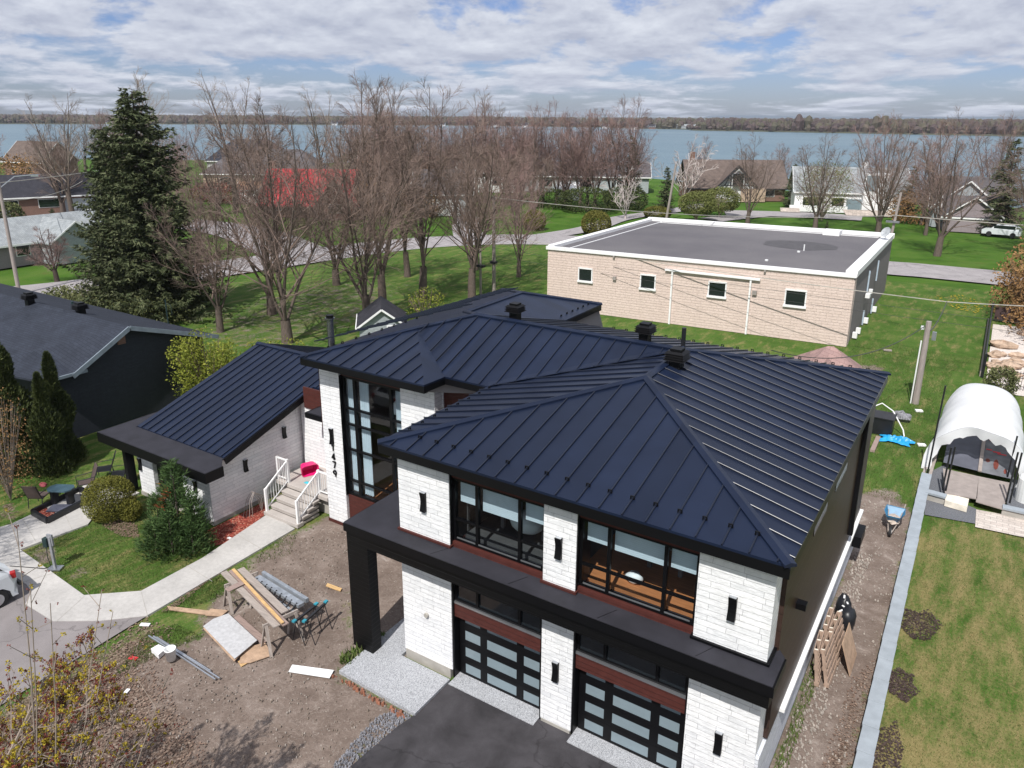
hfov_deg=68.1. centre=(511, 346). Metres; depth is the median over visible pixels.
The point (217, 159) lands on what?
slate house
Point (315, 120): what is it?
bare tree
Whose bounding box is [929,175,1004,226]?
gabled garage
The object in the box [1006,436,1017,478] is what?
black pole
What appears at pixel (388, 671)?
concrete apron
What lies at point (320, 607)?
folding trestle
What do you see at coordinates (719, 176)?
half timbered house
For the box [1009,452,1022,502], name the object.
black pole
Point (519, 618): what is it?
transom window
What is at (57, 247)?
crabapple tree
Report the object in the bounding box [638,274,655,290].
window
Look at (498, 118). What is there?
bare tree
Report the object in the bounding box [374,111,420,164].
bare tree
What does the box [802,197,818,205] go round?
window
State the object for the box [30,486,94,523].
timber platform
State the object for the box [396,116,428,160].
bare tree
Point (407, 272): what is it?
bare tree
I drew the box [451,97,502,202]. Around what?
bare tree
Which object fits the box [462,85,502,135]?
bare tree
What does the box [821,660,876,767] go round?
fallen leaves
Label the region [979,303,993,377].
dark fence
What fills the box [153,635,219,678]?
metal pipe
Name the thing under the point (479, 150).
bare tree
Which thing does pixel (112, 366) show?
grey house
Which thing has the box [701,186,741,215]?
round willow
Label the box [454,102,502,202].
bare tree
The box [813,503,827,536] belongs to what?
side window
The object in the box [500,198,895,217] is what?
overhead wire
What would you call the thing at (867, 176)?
window
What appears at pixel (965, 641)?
grass
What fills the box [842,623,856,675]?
chipboard panel
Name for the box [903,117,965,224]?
bare tree
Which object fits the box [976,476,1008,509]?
plywood sheet
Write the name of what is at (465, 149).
bare tree
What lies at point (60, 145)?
bare tree
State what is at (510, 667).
garage door
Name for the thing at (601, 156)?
bare tree
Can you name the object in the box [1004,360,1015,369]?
boulder
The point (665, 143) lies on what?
lake water
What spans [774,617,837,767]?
grass tufts
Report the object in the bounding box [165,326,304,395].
forsythia shrub
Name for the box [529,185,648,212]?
yew hedge
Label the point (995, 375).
mossy brush
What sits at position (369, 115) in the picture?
bare tree
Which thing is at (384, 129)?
bare tree
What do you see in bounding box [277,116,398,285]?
bare tree
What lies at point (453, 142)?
bare tree
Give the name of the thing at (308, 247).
side street
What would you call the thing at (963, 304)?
dandelions
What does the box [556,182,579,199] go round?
white shed
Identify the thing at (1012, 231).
white car
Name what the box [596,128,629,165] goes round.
bare tree
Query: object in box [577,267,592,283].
window
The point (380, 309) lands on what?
garden shed
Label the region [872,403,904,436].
compost bin
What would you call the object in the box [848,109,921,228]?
bare tree
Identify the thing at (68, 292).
shrub
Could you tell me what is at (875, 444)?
timber beam
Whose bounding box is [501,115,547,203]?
bare tree
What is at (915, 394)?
utility pole
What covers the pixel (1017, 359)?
boulder
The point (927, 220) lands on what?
bare tree
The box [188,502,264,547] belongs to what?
red mulch bed
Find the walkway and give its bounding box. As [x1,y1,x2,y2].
[0,485,294,621]
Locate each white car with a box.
[0,562,21,607]
[981,224,1022,237]
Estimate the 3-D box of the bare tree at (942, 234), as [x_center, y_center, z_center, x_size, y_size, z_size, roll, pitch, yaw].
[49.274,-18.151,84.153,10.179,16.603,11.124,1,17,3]
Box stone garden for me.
[986,324,1023,395]
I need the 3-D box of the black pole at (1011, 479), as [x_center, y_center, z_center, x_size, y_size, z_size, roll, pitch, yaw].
[19.768,5.198,29.949,0.114,2.201,0.070,11,20,31]
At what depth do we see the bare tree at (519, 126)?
168.61 m
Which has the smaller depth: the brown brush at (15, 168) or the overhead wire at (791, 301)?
the overhead wire at (791, 301)
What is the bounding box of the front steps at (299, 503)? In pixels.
[263,456,328,528]
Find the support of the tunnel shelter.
on the yard ground at (446, 266)
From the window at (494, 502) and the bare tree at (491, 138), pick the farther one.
the bare tree at (491, 138)
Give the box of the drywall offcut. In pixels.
[289,665,333,677]
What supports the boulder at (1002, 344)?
on the stone garden
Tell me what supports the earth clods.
on the yard ground at (446, 266)
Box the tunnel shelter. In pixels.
[921,383,1023,486]
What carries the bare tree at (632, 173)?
on the ground at (911, 243)
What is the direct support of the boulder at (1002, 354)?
on the stone garden
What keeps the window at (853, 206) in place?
in the white modern house at (795, 205)
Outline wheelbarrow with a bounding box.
[884,500,905,536]
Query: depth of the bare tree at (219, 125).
117.37 m
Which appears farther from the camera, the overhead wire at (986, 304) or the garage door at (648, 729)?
the overhead wire at (986, 304)
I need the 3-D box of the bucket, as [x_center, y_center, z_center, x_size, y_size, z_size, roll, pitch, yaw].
[-9.749,8.786,21.630,0.334,0.370,0.334,11,20,31]
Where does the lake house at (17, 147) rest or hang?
on the ground at (911, 243)
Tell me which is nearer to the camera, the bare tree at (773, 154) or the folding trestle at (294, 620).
the folding trestle at (294, 620)
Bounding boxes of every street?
[14,234,1022,294]
[181,219,336,262]
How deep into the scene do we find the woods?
956.73 m
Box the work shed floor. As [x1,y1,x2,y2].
[943,427,1014,478]
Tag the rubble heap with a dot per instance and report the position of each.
(903, 416)
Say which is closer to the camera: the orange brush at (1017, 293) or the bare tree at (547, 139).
the orange brush at (1017, 293)
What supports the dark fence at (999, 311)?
on the yard ground at (446, 266)
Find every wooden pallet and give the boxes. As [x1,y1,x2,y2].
[814,630,823,686]
[820,631,836,688]
[823,607,834,653]
[829,611,844,664]
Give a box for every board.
[203,614,256,658]
[225,581,243,591]
[232,568,283,623]
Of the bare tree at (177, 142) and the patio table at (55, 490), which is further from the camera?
the bare tree at (177, 142)
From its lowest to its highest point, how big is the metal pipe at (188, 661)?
0.056 m
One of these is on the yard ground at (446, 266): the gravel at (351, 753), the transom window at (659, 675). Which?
the gravel at (351, 753)
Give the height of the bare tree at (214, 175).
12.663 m
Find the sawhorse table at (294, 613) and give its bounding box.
[223,571,304,657]
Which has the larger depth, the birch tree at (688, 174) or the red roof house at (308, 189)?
the birch tree at (688, 174)
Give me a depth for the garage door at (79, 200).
118.21 m
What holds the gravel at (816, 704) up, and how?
on the yard ground at (446, 266)
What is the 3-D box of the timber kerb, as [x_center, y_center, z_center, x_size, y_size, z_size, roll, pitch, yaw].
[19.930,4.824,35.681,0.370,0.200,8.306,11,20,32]
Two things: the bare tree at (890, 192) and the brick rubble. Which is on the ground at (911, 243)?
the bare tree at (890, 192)
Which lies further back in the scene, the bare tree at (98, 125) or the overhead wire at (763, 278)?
the bare tree at (98, 125)
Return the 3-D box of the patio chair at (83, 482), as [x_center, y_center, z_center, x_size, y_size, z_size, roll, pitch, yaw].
[-17.457,5.454,31.170,0.816,1.068,0.596,-12,21,-36]
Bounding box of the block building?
[546,217,894,346]
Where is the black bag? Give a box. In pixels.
[835,593,856,630]
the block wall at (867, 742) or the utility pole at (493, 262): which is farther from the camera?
the utility pole at (493, 262)
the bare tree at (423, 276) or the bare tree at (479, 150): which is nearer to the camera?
the bare tree at (423, 276)
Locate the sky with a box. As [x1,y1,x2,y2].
[0,0,1023,117]
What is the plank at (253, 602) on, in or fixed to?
on the sawhorse table at (294, 613)
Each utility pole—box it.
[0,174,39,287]
[476,249,485,293]
[490,196,497,291]
[665,164,682,217]
[886,192,901,232]
[910,321,936,404]
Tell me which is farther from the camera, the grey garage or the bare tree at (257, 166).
the bare tree at (257, 166)
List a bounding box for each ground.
[0,116,1023,136]
[0,159,1023,298]
[0,244,1023,767]
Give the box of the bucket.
[164,645,175,661]
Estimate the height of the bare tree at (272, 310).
15.566 m
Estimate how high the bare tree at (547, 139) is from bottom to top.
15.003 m
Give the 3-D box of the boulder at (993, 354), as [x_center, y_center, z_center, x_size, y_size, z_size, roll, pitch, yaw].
[31.578,0.584,49.601,0.794,0.491,0.742,11,20,31]
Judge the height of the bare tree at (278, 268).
16.386 m
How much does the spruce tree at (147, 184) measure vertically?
17.421 m
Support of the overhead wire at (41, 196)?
attached to the street lamp at (14, 267)
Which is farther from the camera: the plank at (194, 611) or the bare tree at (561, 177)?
the bare tree at (561, 177)
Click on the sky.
(683, 58)
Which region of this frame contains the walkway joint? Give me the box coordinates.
[3,515,259,620]
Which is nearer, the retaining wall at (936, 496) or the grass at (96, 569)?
the grass at (96, 569)
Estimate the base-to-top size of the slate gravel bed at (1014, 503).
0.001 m
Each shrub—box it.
[0,387,39,503]
[40,280,192,324]
[80,475,142,522]
[133,457,218,565]
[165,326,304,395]
[407,286,445,319]
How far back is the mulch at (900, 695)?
20.88 m
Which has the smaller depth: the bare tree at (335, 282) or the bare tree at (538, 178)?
the bare tree at (335, 282)
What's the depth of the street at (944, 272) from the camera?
78.13 m
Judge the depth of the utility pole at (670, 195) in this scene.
113.65 m
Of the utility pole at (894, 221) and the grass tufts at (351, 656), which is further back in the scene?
the utility pole at (894, 221)
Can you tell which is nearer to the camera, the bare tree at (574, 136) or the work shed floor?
the work shed floor
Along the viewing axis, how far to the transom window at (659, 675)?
17.74 m
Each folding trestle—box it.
[292,602,321,644]
[302,600,331,644]
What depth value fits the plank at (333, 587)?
25.04 m
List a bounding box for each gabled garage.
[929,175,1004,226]
[941,195,1008,233]
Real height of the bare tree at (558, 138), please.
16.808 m
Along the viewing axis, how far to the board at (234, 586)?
23.43 m
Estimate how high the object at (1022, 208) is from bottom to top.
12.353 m
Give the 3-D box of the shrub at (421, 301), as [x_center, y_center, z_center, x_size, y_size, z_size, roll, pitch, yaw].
[-6.060,-2.591,54.161,3.250,3.400,2.858,11,20,31]
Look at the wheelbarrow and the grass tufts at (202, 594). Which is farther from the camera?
the wheelbarrow
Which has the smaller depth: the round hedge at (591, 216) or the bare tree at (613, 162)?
the round hedge at (591, 216)
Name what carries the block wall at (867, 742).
on the yard ground at (446, 266)
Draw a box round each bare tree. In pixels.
[0,134,11,174]
[14,90,90,211]
[20,113,90,212]
[23,120,78,173]
[37,120,81,171]
[64,108,96,169]
[71,109,111,150]
[87,109,122,164]
[88,110,125,147]
[114,67,178,144]
[143,177,266,332]
[156,140,179,181]
[160,139,219,250]
[162,143,186,201]
[164,111,335,314]
[166,132,189,189]
[167,121,198,180]
[180,97,392,343]
[188,68,268,212]
[193,132,244,214]
[216,79,271,151]
[236,117,284,176]
[252,119,284,148]
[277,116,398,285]
[281,123,429,309]
[296,83,341,166]
[312,107,353,161]
[314,67,453,298]
[342,98,389,173]
[351,74,487,300]
[352,90,388,150]
[357,111,454,276]
[363,107,409,179]
[368,87,409,146]
[368,120,415,184]
[373,114,425,202]
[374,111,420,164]
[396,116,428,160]
[408,110,440,168]
[414,116,536,297]
[419,109,457,166]
[430,139,525,270]
[431,128,482,223]
[433,115,474,167]
[435,114,482,170]
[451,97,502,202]
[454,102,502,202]
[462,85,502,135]
[466,118,506,198]
[481,117,523,201]
[483,101,510,145]
[484,115,524,202]
[484,144,553,276]
[490,111,538,203]
[495,143,535,225]
[498,103,556,207]
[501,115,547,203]
[508,112,533,145]
[510,142,558,209]
[523,98,570,203]
[525,118,559,156]
[529,110,578,203]
[541,117,597,201]
[544,109,601,198]
[558,115,605,207]
[565,111,615,206]
[572,108,621,207]
[582,95,641,199]
[592,94,661,209]
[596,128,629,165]
[607,117,642,154]
[621,125,658,162]
[686,136,713,158]
[727,129,790,223]
[768,142,795,176]
[786,124,857,227]
[839,114,922,231]
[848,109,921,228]
[903,107,1020,256]
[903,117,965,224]
[906,138,977,235]
[953,111,1023,185]
[986,129,1023,210]
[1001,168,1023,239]
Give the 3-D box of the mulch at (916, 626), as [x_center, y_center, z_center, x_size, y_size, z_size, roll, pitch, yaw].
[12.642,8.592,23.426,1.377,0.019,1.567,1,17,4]
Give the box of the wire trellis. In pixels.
[243,491,263,516]
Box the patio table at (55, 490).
[47,484,74,504]
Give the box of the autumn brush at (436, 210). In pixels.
[354,177,443,214]
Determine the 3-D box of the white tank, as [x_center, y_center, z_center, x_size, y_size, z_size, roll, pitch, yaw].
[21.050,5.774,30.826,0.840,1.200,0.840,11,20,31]
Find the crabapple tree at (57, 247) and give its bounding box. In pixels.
[13,225,75,281]
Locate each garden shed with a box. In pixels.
[355,296,405,336]
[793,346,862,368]
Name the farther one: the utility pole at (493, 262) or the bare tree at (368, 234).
the utility pole at (493, 262)
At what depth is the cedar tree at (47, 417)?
32.27 m
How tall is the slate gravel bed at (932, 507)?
0.001 m
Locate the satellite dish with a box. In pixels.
[881,227,890,239]
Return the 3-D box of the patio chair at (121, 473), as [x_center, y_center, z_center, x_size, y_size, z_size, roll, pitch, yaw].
[-16.546,5.268,32.069,0.818,1.069,0.592,-4,17,-14]
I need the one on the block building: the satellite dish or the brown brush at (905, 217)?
the satellite dish
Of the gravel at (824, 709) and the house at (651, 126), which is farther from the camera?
the house at (651, 126)
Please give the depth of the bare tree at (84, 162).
169.62 m
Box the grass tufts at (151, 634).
[113,623,201,674]
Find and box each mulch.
[872,720,903,767]
[887,667,920,702]
[901,608,943,639]
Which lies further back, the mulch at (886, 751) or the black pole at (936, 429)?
the black pole at (936, 429)
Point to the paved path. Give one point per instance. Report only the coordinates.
(992, 521)
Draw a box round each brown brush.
[0,153,63,174]
[187,181,249,203]
[886,190,1012,225]
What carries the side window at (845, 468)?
in the modern house at (569, 447)
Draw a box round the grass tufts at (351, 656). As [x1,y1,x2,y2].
[339,631,384,664]
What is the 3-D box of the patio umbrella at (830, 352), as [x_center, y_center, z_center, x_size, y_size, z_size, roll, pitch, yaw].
[17.065,1.605,40.946,4.100,3.250,4.255,4,17,12]
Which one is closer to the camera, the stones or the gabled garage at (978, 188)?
the stones
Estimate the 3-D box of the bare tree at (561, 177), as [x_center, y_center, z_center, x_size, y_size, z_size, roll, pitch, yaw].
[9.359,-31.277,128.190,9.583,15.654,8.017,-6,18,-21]
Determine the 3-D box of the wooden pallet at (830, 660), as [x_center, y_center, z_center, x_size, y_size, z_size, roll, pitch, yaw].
[8.800,8.694,21.040,0.354,1.152,1.000,11,20,33]
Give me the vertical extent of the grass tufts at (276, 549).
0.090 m
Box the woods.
[0,114,1023,134]
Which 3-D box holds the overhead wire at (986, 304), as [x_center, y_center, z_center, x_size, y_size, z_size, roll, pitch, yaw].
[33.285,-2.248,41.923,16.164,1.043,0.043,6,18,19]
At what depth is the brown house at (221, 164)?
157.82 m
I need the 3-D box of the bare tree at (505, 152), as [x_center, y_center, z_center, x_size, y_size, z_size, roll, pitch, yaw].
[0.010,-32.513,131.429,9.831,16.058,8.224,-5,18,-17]
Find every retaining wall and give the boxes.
[926,489,946,503]
[1001,504,1023,519]
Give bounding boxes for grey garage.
[412,169,477,215]
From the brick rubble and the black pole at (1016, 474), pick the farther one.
the black pole at (1016, 474)
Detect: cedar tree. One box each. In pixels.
[0,342,40,479]
[0,426,14,482]
[25,371,75,480]
[40,350,89,465]
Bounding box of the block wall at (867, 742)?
[853,472,931,767]
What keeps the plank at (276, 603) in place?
on the sawhorse table at (294, 613)
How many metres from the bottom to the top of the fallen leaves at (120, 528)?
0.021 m
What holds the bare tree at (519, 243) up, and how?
on the ground at (911, 243)
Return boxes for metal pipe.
[148,635,215,679]
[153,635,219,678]
[156,637,210,670]
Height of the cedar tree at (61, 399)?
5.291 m
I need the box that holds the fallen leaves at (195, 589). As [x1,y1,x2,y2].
[165,567,230,610]
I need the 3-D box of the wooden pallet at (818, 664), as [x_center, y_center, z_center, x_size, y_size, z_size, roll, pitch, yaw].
[8.547,8.679,21.077,0.266,1.159,1.000,10,19,28]
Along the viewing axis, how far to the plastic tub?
30.99 m
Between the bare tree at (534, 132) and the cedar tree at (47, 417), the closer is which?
the cedar tree at (47, 417)
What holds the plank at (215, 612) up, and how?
on the yard ground at (446, 266)
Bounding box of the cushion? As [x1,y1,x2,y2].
[39,482,46,487]
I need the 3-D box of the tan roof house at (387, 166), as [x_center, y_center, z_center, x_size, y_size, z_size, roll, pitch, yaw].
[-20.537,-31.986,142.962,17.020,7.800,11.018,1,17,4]
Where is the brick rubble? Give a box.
[331,674,404,718]
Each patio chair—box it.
[21,486,49,508]
[75,462,97,495]
[96,450,115,477]
[109,465,124,477]
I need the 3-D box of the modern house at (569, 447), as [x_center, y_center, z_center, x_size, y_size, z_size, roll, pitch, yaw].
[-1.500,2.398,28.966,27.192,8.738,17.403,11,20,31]
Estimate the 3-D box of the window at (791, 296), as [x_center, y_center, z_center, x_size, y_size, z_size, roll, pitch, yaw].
[19.622,-3.288,52.447,1.540,1.260,0.200,9,19,27]
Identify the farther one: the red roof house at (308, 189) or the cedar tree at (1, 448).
the red roof house at (308, 189)
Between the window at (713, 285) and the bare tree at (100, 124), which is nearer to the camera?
the window at (713, 285)
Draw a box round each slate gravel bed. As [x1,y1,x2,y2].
[924,464,975,522]
[1006,480,1023,508]
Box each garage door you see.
[65,198,98,211]
[432,199,458,215]
[460,618,539,708]
[578,670,683,767]
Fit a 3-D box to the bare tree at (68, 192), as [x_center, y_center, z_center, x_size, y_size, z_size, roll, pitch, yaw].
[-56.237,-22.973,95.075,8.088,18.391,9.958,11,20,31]
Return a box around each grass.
[26,514,205,594]
[850,340,976,507]
[874,510,1023,767]
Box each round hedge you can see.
[522,210,545,229]
[580,210,611,233]
[643,206,671,217]
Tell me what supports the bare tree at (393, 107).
on the ground at (911, 243)
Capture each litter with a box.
[139,623,150,625]
[917,443,926,446]
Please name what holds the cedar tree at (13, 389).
on the yard ground at (446, 266)
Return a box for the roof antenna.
[165,300,171,323]
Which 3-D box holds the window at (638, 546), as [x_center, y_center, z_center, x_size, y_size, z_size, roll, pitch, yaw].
[2.838,5.016,17.092,2.860,1.800,0.197,11,20,31]
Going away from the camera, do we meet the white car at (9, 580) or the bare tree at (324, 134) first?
the white car at (9, 580)
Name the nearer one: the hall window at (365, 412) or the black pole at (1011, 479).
the hall window at (365, 412)
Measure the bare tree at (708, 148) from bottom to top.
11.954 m
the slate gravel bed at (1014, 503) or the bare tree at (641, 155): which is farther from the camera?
the bare tree at (641, 155)
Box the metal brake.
[249,571,310,634]
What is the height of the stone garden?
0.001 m
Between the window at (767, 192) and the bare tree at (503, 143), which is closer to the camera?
the bare tree at (503, 143)
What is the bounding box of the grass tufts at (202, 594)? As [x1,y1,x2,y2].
[161,565,243,612]
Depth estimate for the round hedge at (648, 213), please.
116.73 m
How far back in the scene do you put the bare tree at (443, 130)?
136.74 m
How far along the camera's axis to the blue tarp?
36.48 m
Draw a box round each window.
[15,245,30,256]
[38,198,58,207]
[160,466,182,496]
[342,375,401,502]
[453,478,543,570]
[455,584,540,634]
[538,179,552,186]
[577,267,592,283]
[577,633,686,695]
[579,518,699,625]
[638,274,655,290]
[706,281,726,298]
[732,174,743,184]
[765,190,774,196]
[783,289,806,308]
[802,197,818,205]
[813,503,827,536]
[831,197,843,205]
[835,462,847,491]
[846,199,860,209]
[866,176,878,190]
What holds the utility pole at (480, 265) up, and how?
on the yard ground at (446, 266)
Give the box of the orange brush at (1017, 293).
[986,233,1023,340]
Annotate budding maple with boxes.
[0,508,178,767]
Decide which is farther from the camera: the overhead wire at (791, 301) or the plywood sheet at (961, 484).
the overhead wire at (791, 301)
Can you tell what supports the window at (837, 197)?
in the white modern house at (795, 205)
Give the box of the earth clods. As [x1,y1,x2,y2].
[39,527,393,767]
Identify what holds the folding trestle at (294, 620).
on the yard ground at (446, 266)
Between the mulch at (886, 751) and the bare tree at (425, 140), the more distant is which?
the bare tree at (425, 140)
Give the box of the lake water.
[0,116,1023,207]
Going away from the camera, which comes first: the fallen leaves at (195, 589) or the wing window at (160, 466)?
the fallen leaves at (195, 589)
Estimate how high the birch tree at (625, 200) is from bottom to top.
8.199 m
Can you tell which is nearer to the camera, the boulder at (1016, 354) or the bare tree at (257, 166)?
the boulder at (1016, 354)
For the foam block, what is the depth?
21.90 m
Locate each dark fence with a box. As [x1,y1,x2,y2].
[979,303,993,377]
[994,306,1023,321]
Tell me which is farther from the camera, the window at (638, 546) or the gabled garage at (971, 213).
the gabled garage at (971, 213)
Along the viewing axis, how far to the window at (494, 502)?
19.03 m
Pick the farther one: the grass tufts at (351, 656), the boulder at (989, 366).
the boulder at (989, 366)
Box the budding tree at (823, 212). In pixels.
[796,159,854,220]
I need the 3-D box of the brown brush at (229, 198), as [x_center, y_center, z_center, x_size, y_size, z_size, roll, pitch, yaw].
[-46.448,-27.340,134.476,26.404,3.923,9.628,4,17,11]
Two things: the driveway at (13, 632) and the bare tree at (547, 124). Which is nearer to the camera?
the driveway at (13, 632)
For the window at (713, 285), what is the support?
in the block building
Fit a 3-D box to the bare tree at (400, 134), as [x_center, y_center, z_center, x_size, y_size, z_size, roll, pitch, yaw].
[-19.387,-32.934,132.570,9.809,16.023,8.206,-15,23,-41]
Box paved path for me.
[975,509,1023,536]
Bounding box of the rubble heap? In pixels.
[892,410,911,422]
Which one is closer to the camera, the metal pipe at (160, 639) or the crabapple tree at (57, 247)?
the metal pipe at (160, 639)
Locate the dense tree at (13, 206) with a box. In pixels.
[0,200,26,217]
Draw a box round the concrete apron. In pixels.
[339,618,449,715]
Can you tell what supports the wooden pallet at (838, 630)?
on the yard ground at (446, 266)
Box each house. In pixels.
[0,141,78,174]
[0,283,218,437]
[97,287,890,767]
[201,149,332,189]
[205,139,277,166]
[256,162,360,218]
[357,156,445,193]
[442,146,516,192]
[525,162,651,192]
[647,124,655,128]
[675,152,788,201]
[780,162,911,216]
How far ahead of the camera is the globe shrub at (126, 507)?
28.89 m
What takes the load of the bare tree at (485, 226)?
on the ground at (911, 243)
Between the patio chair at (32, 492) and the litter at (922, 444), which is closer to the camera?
the patio chair at (32, 492)
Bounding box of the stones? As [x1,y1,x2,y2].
[57,528,406,767]
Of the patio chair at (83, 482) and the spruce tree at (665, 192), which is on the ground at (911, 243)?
the spruce tree at (665, 192)
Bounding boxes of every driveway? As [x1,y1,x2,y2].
[0,583,145,703]
[351,684,616,767]
[452,217,482,236]
[529,204,702,238]
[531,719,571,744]
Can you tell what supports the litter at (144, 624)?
on the yard ground at (446, 266)
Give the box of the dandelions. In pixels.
[930,295,985,312]
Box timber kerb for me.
[923,436,940,473]
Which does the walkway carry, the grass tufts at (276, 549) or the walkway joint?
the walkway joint
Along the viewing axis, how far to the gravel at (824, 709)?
22.60 m
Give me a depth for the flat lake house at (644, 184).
155.06 m
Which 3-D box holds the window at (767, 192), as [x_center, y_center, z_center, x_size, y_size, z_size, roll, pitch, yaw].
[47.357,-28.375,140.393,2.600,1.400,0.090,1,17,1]
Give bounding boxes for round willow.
[678,190,717,219]
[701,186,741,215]
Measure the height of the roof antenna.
1.600 m
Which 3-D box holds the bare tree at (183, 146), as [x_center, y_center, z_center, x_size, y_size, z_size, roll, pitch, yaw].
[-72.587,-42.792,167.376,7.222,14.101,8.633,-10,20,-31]
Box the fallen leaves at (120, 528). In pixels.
[104,515,138,537]
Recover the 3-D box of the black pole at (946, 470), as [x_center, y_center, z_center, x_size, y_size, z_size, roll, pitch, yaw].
[17.806,5.022,31.012,0.108,1.901,0.070,11,20,31]
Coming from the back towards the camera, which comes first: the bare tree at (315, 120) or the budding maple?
the bare tree at (315, 120)
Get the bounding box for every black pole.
[927,385,945,472]
[942,447,951,489]
[945,446,955,490]
[1005,452,1018,502]
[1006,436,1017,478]
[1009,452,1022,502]
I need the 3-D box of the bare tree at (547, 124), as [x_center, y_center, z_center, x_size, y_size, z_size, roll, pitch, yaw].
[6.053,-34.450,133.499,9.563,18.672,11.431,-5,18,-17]
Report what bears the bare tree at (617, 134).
on the ground at (911, 243)
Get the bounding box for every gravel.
[333,709,410,767]
[780,551,871,767]
[786,500,907,767]
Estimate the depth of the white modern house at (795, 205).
124.58 m
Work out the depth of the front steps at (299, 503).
29.57 m
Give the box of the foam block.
[151,644,164,658]
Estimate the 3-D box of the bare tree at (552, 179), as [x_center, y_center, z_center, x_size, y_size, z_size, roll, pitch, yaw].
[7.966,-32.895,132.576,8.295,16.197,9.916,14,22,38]
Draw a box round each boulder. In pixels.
[987,351,1000,357]
[987,364,997,369]
[990,340,1018,348]
[1000,351,1007,356]
[1002,359,1022,365]
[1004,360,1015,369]
[1008,352,1023,357]
[1010,357,1022,361]
[1013,363,1022,369]
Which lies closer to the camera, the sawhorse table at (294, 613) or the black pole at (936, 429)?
the sawhorse table at (294, 613)
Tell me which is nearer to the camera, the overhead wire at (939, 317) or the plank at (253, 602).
the plank at (253, 602)
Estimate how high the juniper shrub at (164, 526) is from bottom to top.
3.587 m
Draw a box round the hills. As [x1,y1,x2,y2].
[702,115,1023,119]
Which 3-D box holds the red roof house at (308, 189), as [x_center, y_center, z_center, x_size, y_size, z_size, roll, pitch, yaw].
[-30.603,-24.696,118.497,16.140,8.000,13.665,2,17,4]
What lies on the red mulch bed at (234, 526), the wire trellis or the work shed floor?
the wire trellis
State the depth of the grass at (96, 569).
26.65 m
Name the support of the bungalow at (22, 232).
on the ground at (911, 243)
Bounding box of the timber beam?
[870,436,880,452]
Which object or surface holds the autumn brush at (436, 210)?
on the ground at (911, 243)
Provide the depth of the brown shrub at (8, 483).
30.31 m
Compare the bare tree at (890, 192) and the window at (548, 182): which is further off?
the window at (548, 182)
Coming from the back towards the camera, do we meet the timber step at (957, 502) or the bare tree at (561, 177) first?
the bare tree at (561, 177)
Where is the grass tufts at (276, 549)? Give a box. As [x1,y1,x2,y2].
[253,532,298,563]
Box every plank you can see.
[167,606,208,614]
[205,609,227,616]
[221,571,279,627]
[228,570,288,625]
[237,567,287,613]
[326,583,341,590]
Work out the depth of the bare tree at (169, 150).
152.28 m
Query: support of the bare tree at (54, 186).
on the ground at (911, 243)
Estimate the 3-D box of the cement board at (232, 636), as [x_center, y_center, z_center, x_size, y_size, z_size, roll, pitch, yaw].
[-8.388,8.612,22.618,2.168,0.020,0.841,16,23,42]
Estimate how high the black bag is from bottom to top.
0.922 m
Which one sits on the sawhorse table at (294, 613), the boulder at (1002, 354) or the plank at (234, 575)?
the plank at (234, 575)
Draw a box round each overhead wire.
[0,143,206,182]
[2,181,81,201]
[491,233,946,301]
[491,247,1023,323]
[491,255,1022,332]
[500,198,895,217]
[771,326,924,358]
[896,215,1020,224]
[930,302,946,330]
[947,301,1022,305]
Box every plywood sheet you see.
[203,628,240,661]
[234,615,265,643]
[239,643,268,663]
[943,468,978,498]
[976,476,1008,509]
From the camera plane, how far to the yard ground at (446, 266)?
24.70 m
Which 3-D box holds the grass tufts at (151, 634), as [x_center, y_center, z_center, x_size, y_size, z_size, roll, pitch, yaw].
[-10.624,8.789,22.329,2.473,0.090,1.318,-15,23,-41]
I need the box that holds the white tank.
[1014,473,1023,503]
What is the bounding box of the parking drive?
[724,210,861,219]
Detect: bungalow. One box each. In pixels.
[0,172,98,215]
[0,209,103,268]
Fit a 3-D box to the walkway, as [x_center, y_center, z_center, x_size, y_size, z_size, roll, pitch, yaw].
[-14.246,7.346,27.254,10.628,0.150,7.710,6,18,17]
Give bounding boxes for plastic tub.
[300,461,318,476]
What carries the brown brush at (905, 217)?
on the ground at (911, 243)
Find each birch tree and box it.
[601,167,641,218]
[640,134,718,195]
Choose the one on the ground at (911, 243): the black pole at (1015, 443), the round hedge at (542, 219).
the round hedge at (542, 219)
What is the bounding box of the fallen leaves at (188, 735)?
[0,617,213,767]
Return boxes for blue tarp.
[880,434,914,446]
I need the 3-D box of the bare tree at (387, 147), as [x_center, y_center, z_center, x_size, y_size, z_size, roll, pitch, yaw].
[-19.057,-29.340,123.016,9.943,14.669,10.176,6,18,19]
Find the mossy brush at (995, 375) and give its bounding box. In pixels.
[982,365,1020,395]
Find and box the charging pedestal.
[12,534,63,570]
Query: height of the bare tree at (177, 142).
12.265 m
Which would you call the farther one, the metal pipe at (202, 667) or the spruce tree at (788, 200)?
the spruce tree at (788, 200)
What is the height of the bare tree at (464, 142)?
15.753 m
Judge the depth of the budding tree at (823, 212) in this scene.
112.48 m
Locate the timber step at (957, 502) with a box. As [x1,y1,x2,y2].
[944,494,968,511]
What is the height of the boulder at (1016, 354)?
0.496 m
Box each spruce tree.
[57,87,233,322]
[66,127,153,307]
[615,136,643,204]
[652,166,677,212]
[779,163,797,206]
[898,166,921,214]
[977,138,1023,235]
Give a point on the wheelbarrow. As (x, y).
(895, 515)

